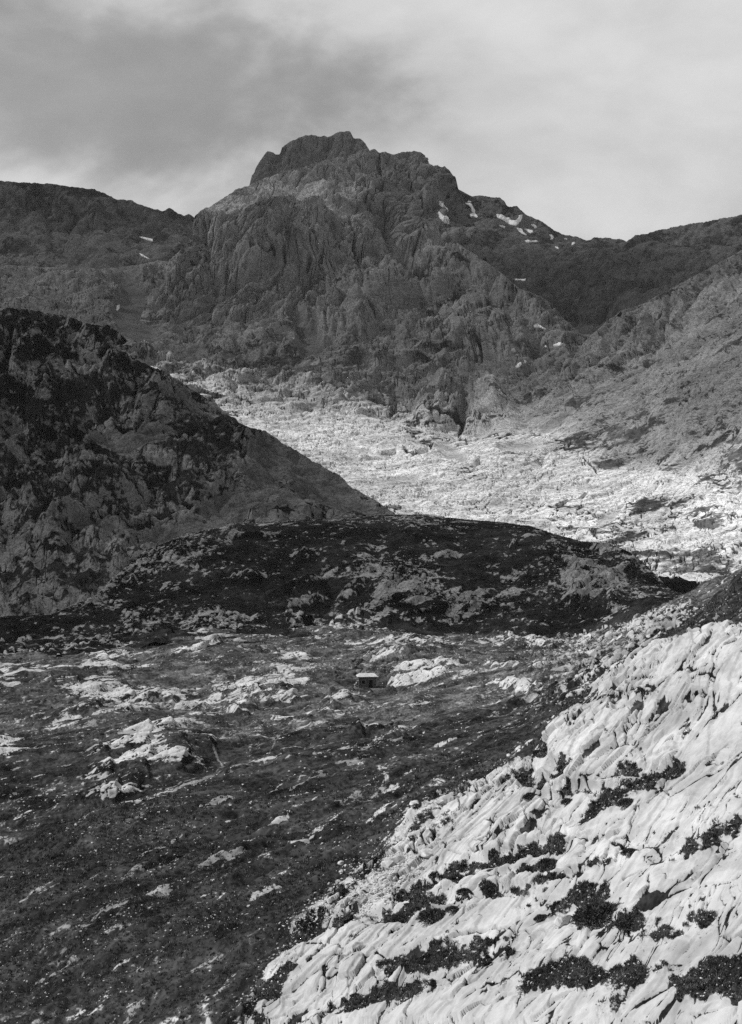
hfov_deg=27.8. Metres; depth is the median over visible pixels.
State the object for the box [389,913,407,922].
shrub
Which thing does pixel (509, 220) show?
snow patch
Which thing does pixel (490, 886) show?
shrub
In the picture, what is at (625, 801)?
shrub
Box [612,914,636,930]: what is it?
shrub
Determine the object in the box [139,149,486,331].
mountain
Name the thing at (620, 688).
boulder
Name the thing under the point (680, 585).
terrain
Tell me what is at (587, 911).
shrub
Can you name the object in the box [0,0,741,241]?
sky
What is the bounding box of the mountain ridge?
[0,181,741,334]
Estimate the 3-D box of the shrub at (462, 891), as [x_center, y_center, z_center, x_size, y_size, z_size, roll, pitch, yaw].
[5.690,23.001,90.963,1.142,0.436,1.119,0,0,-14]
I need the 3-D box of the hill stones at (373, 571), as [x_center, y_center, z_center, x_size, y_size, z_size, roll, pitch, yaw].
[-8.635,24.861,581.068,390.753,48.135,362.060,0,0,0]
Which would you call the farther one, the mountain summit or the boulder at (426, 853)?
the mountain summit
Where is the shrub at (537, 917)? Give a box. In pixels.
[533,914,547,922]
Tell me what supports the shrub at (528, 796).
on the rock slabs
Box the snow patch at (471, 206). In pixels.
[466,203,474,212]
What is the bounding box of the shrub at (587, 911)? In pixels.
[570,900,617,930]
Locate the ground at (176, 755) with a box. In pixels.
[0,567,741,1023]
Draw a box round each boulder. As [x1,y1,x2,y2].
[381,859,395,867]
[409,800,417,805]
[420,848,432,858]
[435,799,444,804]
[554,914,570,927]
[616,686,623,691]
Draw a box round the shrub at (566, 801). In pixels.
[560,797,572,804]
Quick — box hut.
[356,673,377,687]
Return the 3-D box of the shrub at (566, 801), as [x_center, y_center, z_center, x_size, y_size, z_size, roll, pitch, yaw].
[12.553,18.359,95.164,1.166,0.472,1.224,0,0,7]
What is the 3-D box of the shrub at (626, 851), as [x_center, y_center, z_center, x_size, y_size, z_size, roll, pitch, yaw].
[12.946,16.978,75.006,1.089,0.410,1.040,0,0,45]
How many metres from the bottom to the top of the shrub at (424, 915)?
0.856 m
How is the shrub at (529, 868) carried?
on the rock slabs
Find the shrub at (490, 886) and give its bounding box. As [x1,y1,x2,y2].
[479,881,498,892]
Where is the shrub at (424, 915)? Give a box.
[415,908,445,924]
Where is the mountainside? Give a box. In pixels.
[0,242,741,583]
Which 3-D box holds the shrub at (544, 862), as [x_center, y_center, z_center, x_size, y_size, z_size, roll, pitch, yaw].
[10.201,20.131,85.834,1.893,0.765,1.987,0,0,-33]
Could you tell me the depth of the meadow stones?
389.18 m
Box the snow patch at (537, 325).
[533,323,545,329]
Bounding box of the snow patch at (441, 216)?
[438,211,448,223]
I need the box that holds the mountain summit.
[250,131,369,184]
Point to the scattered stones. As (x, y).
(200, 859)
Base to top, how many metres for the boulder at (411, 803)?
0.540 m
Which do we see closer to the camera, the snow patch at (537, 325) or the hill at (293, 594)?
the hill at (293, 594)
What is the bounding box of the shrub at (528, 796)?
[522,792,536,799]
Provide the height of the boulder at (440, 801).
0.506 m
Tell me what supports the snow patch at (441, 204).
on the mountain
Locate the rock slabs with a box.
[230,619,741,1023]
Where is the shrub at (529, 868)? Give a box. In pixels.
[519,866,536,872]
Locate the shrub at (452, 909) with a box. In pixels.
[444,905,458,913]
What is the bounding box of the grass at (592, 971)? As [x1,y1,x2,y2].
[0,577,741,1023]
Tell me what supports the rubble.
on the rock slabs
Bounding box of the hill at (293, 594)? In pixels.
[0,514,681,656]
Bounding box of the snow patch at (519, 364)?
[516,360,526,367]
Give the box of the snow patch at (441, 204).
[439,201,447,211]
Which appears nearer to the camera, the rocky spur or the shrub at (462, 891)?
the shrub at (462, 891)
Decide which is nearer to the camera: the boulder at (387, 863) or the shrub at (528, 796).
the shrub at (528, 796)
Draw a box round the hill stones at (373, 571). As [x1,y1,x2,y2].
[8,514,677,654]
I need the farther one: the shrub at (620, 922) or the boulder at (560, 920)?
the boulder at (560, 920)
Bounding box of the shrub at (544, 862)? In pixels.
[533,857,557,870]
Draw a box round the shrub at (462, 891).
[455,888,472,895]
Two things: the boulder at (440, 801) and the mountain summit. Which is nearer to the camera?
the boulder at (440, 801)
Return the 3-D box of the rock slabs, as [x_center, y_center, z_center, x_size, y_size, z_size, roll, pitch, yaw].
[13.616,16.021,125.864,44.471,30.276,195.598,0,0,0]
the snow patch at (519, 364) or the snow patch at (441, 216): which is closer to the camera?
the snow patch at (519, 364)
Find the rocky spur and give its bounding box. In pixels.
[0,305,395,615]
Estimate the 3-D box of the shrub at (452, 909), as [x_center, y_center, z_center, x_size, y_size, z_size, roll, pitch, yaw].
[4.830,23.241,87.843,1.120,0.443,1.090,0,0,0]
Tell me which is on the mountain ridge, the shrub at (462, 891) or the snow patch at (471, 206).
the snow patch at (471, 206)
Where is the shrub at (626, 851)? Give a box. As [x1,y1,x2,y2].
[620,848,638,856]
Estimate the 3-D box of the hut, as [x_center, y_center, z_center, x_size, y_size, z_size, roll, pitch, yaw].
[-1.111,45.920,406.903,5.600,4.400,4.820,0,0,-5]
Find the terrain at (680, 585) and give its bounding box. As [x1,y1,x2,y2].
[658,576,699,593]
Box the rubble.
[222,632,741,1020]
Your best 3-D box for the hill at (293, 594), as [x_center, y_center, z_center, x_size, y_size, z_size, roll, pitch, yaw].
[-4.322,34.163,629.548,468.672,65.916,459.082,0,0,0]
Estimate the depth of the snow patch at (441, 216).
2109.01 m
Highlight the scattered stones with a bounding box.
[0,577,741,1023]
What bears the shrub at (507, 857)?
on the rock slabs
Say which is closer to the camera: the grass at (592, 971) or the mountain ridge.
the grass at (592, 971)
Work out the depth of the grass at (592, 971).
104.02 m
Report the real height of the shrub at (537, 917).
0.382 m
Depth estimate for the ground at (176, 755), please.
221.25 m
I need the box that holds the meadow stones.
[1,578,730,799]
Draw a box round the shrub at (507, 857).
[502,855,512,860]
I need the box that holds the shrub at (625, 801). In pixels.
[615,797,633,807]
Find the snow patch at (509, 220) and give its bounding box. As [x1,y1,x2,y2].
[496,214,522,225]

